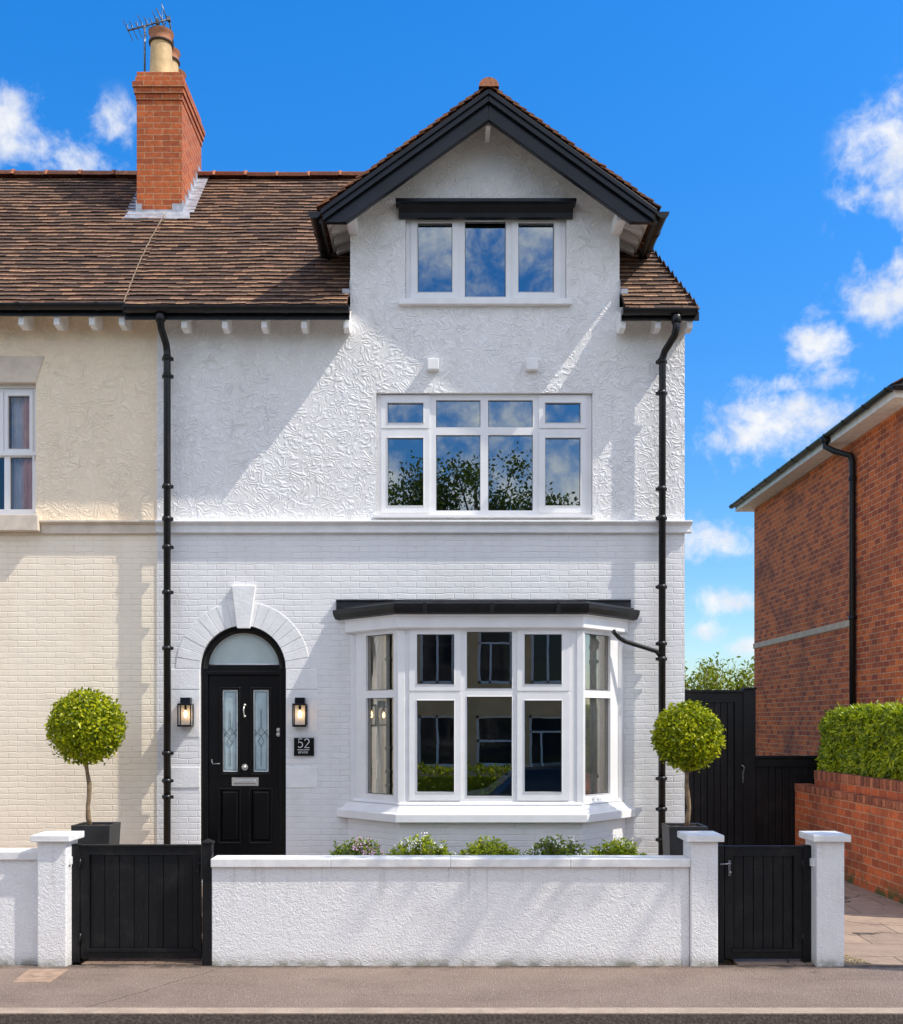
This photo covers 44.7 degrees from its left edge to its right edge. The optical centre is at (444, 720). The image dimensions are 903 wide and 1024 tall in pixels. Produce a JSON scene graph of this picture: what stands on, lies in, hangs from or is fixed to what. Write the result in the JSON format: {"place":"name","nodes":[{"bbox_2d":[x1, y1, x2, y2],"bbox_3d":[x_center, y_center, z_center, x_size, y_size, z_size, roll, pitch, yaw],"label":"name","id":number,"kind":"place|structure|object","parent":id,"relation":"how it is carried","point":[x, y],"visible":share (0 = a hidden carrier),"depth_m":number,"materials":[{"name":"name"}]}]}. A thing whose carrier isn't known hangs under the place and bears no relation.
{"place":"outdoors","nodes":[
{"label":"outdoors","id":0,"kind":"place"},
{"bbox_2d":[81,958,201,964],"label":"garden path","id":1,"kind":"structure","parent":0,"point":[144,961],"depth_m":10.66,"materials":[{"name":"beige stone"}]},
{"bbox_2d":[72,958,732,964],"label":"garden terrace","id":2,"kind":"structure","parent":0,"point":[728,961],"depth_m":10.78,"materials":[{"name":"stone"}]},
{"bbox_2d":[71,822,120,843],"bbox_3d":[-3.689,1.468,11.620,0.404,0.764,0.404,0,0,0],"label":"planter","id":3,"kind":"object","parent":2,"relation":"on","point":[101,832],"visible":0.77,"depth_m":11.43,"materials":[{"name":"plastic"}]},
{"bbox_2d":[44,686,128,824],"bbox_3d":[-3.794,0.384,11.624,0.897,1.519,0.884,0,0,0],"label":"topiary tree","id":4,"kind":"object","parent":3,"relation":"in","point":[86,726],"visible":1,"depth_m":11.42,"materials":[{"name":"green plant"}]},
{"bbox_2d":[662,823,707,854],"bbox_3d":[2.540,1.474,11.620,0.404,0.752,0.404,0,0,0],"label":"planter","id":5,"kind":"object","parent":2,"relation":"on","point":[672,843],"visible":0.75,"depth_m":11.43,"materials":[{"name":"plastic"}]},
{"bbox_2d":[650,699,726,825],"bbox_3d":[2.573,0.447,11.603,0.792,1.375,0.803,0,0,16],"label":"topiary tree","id":6,"kind":"object","parent":5,"relation":"in","point":[690,734],"visible":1,"depth_m":11.43,"materials":[{"name":"green plant"}]},
{"bbox_2d":[0,965,902,1007],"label":"pavement","id":7,"kind":"structure","parent":0,"point":[689,986],"depth_m":9.67,"materials":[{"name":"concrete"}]},
{"bbox_2d":[0,848,36,964],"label":"garden wall","id":8,"kind":"structure","parent":7,"relation":"on","point":[18,906],"depth_m":10.58,"materials":[{"name":"white paint"}]},
{"bbox_2d":[13,969,68,981],"bbox_3d":[-3.737,2.356,10.115,0.386,0.029,0.510,0,0,0],"label":"access cover","id":9,"kind":"object","parent":7,"relation":"on","point":[39,975],"visible":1,"depth_m":10.11,"materials":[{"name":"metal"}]},
{"bbox_2d":[30,831,83,966],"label":"gate pillar","id":10,"kind":"structure","parent":7,"relation":"on","point":[54,905],"depth_m":10.50,"materials":[{"name":"white paint"}]},
{"bbox_2d":[68,857,72,864],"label":"hinge block","id":11,"kind":"structure","parent":10,"relation":"attached to","point":[70,860],"depth_m":10.56,"materials":[{"name":"white paint"}]},
{"bbox_2d":[72,839,214,965],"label":"garden gate","id":12,"kind":"structure","parent":7,"relation":"on","point":[141,900],"depth_m":10.68,"materials":[{"name":"black wood"}]},
{"bbox_2d":[211,855,689,965],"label":"garden wall","id":13,"kind":"structure","parent":7,"relation":"on","point":[451,910],"depth_m":10.53,"materials":[{"name":"white paint"}]},
{"bbox_2d":[677,831,723,966],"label":"gate pillar","id":14,"kind":"structure","parent":7,"relation":"on","point":[700,850],"depth_m":10.50,"materials":[{"name":"white paint"}]},
{"bbox_2d":[799,831,850,966],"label":"gate pillar","id":15,"kind":"structure","parent":7,"relation":"on","point":[827,903],"depth_m":10.50,"materials":[{"name":"white paint"}]},
{"bbox_2d":[718,844,810,962],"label":"garden gate","id":16,"kind":"structure","parent":15,"relation":"attached to","point":[764,901],"depth_m":10.68,"materials":[{"name":"wood"}]},
{"bbox_2d":[810,858,813,865],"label":"hinge block","id":17,"kind":"structure","parent":15,"relation":"attached to","point":[811,861],"depth_m":10.56,"materials":[{"name":"white paint"}]},
{"bbox_2d":[0,0,902,689],"label":"sky","id":18,"kind":"structure","parent":0,"point":[768,133],"materials":[{"name":"blue"}]},
{"bbox_2d":[729,377,902,755],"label":"brick house","id":19,"kind":"structure","parent":0,"point":[826,508],"depth_m":20.46,"materials":[{"name":"brick"}]},
{"bbox_2d":[733,881,902,964],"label":"driveway","id":20,"kind":"structure","parent":0,"point":[873,928],"depth_m":12.21,"materials":[{"name":"stone"}]},
{"bbox_2d":[685,651,753,689],"bbox_3d":[6.793,0.250,27.520,3.560,4.006,1.565,0,0,0],"label":"shrub","id":21,"kind":"object","parent":20,"relation":"on","point":[715,683],"visible":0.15,"depth_m":27.27,"materials":[{"name":"green plant"}]},
{"bbox_2d":[685,687,757,844],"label":"side gate","id":22,"kind":"structure","parent":20,"relation":"on","point":[722,789],"depth_m":18.41,"materials":[{"name":"wood"}]},
{"bbox_2d":[756,756,818,844],"bbox_3d":[6.199,1.445,18.425,1.962,1.730,0.090,0,0,0],"label":"fence","id":23,"kind":"object","parent":20,"relation":"on","point":[777,777],"visible":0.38,"depth_m":18.42,"materials":[{"name":"black wood"}]},
{"bbox_2d":[794,770,902,903],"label":"garden wall","id":24,"kind":"structure","parent":20,"relation":"on","point":[865,813],"depth_m":15.44,"materials":[{"name":"brick"}]},
{"bbox_2d":[814,698,902,780],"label":"hedge","id":25,"kind":"object","parent":24,"relation":"on","point":[864,739],"visible":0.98,"depth_m":15.84,"materials":[{"name":"green plant"}]},
{"bbox_2d":[844,954,870,963],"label":"gravel","id":26,"kind":"structure","parent":0,"point":[848,959],"depth_m":10.67,"materials":[{"name":"beige gravel"}]},
{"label":"flower bed soil","id":27,"kind":"structure","parent":0,"visible":0},
{"bbox_2d":[328,836,384,855],"bbox_3d":[-0.879,1.344,11.081,0.698,0.358,0.578,0,0,0],"label":"bedding plant","id":28,"kind":"object","parent":27,"relation":"in","point":[365,847],"visible":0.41,"depth_m":11.01,"materials":[{"name":"green plant"}]},
{"bbox_2d":[386,832,455,855],"bbox_3d":[-0.254,1.322,11.107,0.746,0.398,0.571,0,0,0],"label":"bedding plant","id":29,"kind":"object","parent":27,"relation":"in","point":[424,845],"visible":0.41,"depth_m":11.02,"materials":[{"name":"green plant"}]},
{"bbox_2d":[456,835,520,854],"bbox_3d":[0.453,1.339,11.100,0.751,0.384,0.576,0,0,0],"label":"bedding plant","id":30,"kind":"object","parent":27,"relation":"in","point":[483,848],"visible":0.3,"depth_m":11.06,"materials":[{"name":"green plant"}]},
{"bbox_2d":[522,834,589,854],"bbox_3d":[1.115,1.332,11.092,0.746,0.382,0.555,0,0,0],"label":"bedding plant","id":31,"kind":"object","parent":27,"relation":"in","point":[553,846],"visible":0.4,"depth_m":10.99,"materials":[{"name":"green plant"}]},
{"bbox_2d":[587,835,645,854],"bbox_3d":[1.732,1.335,11.094,0.668,0.374,0.563,0,0,0],"label":"bedding plant","id":32,"kind":"object","parent":27,"relation":"in","point":[618,846],"visible":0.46,"depth_m":11.04,"materials":[{"name":"green plant"}]},
{"label":"ground","id":33,"kind":"structure","parent":0,"visible":0},
{"bbox_2d":[0,169,164,847],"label":"terraced house","id":34,"kind":"structure","parent":33,"relation":"on","point":[78,569],"depth_m":12.41,"materials":[{"name":"beige paint"}]},
{"bbox_2d":[12,388,22,508],"bbox_3d":[-4.917,-3.024,12.633,0.140,1.618,0.042,0,0,0],"label":"curtain","id":35,"kind":"object","parent":34,"relation":"in","point":[17,443],"visible":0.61,"depth_m":12.63,"materials":[{"name":"white fabric"}]},
{"bbox_2d":[0,385,35,514],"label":"window","id":36,"kind":"structure","parent":34,"relation":"in","point":[7,392],"depth_m":12.51,"materials":[{"name":"clear plastic"}]},
{"bbox_2d":[23,388,35,508],"bbox_3d":[-4.753,-3.024,12.598,0.214,1.618,0.057,0,0,0],"label":"curtain","id":37,"kind":"object","parent":34,"relation":"in","point":[27,483],"visible":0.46,"depth_m":12.60,"materials":[{"name":"white fabric"}]},
{"bbox_2d":[122,25,699,856],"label":"terraced house","id":38,"kind":"structure","parent":33,"relation":"on","point":[422,399],"depth_m":12.40,"materials":[{"name":"white paint"}]},
{"bbox_2d":[123,4,173,71],"bbox_3d":[-3.844,-8.870,14.250,0.563,0.860,0.440,0,0,0],"label":"tv aerial","id":39,"kind":"object","parent":38,"relation":"attached to","point":[158,21],"visible":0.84,"depth_m":14.24,"materials":[{"name":"metal"}]},
{"bbox_2d":[177,697,193,726],"bbox_3d":[-2.910,-0.100,12.326,0.156,0.329,0.147,0,0,0],"label":"wall lamp","id":40,"kind":"object","parent":38,"relation":"attached to","point":[186,712],"visible":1,"depth_m":12.37,"materials":[{"name":"black paint"}]},
{"bbox_2d":[201,627,285,856],"bbox_3d":[-2.281,0.412,12.481,0.966,2.976,0.109,0,0,0],"label":"door","id":41,"kind":"structure","parent":38,"relation":"in","point":[243,718],"depth_m":12.49,"materials":[{"name":"black paint"}]},
{"bbox_2d":[292,697,307,726],"bbox_3d":[-1.625,-0.100,12.326,0.156,0.329,0.147,0,0,0],"label":"wall lamp","id":42,"kind":"object","parent":38,"relation":"attached to","point":[300,712],"visible":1,"depth_m":12.38,"materials":[{"name":"black paint"}]},
{"bbox_2d":[294,738,313,755],"bbox_3d":[-1.587,0.292,12.380,0.226,0.202,0.033,0,0,0],"label":"house number sign","id":43,"kind":"object","parent":38,"relation":"attached to","point":[303,746],"visible":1,"depth_m":12.37,"materials":[{"name":"black paint"}]},
{"bbox_2d":[370,635,389,793],"bbox_3d":[-0.756,-0.060,12.272,0.046,1.920,0.472,0,0,-39],"label":"curtain","id":44,"kind":"object","parent":38,"relation":"in","point":[379,719],"visible":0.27,"depth_m":12.24,"materials":[{"name":"white fabric"}]},
{"bbox_2d":[373,395,595,517],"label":"window","id":45,"kind":"structure","parent":38,"relation":"in","point":[439,456],"depth_m":14.17,"materials":[{"name":"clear glass"}]},
{"bbox_2d":[399,220,571,305],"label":"window","id":46,"kind":"structure","parent":38,"relation":"in","point":[449,262],"depth_m":13.32,"materials":[{"name":"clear glass"}]},
{"bbox_2d":[333,599,639,854],"bbox_3d":[0.471,0.264,13.108,3.486,3.272,2.984,0,0,0],"label":"bay window","id":47,"kind":"structure","parent":38,"relation":"in","point":[487,697],"depth_m":11.87,"materials":[{"name":"white paint"}]},
{"bbox_2d":[585,634,605,793],"bbox_3d":[1.703,-0.060,12.252,0.046,1.920,0.513,0,0,37],"label":"curtain","id":48,"kind":"object","parent":38,"relation":"in","point":[595,719],"visible":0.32,"depth_m":12.24,"materials":[{"name":"white fabric"}]},
{"bbox_2d":[0,1008,902,1023],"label":"kerb","id":49,"kind":"structure","parent":33,"relation":"on","point":[451,1015],"depth_m":8.82,"materials":[{"name":"concrete"}]}
]}

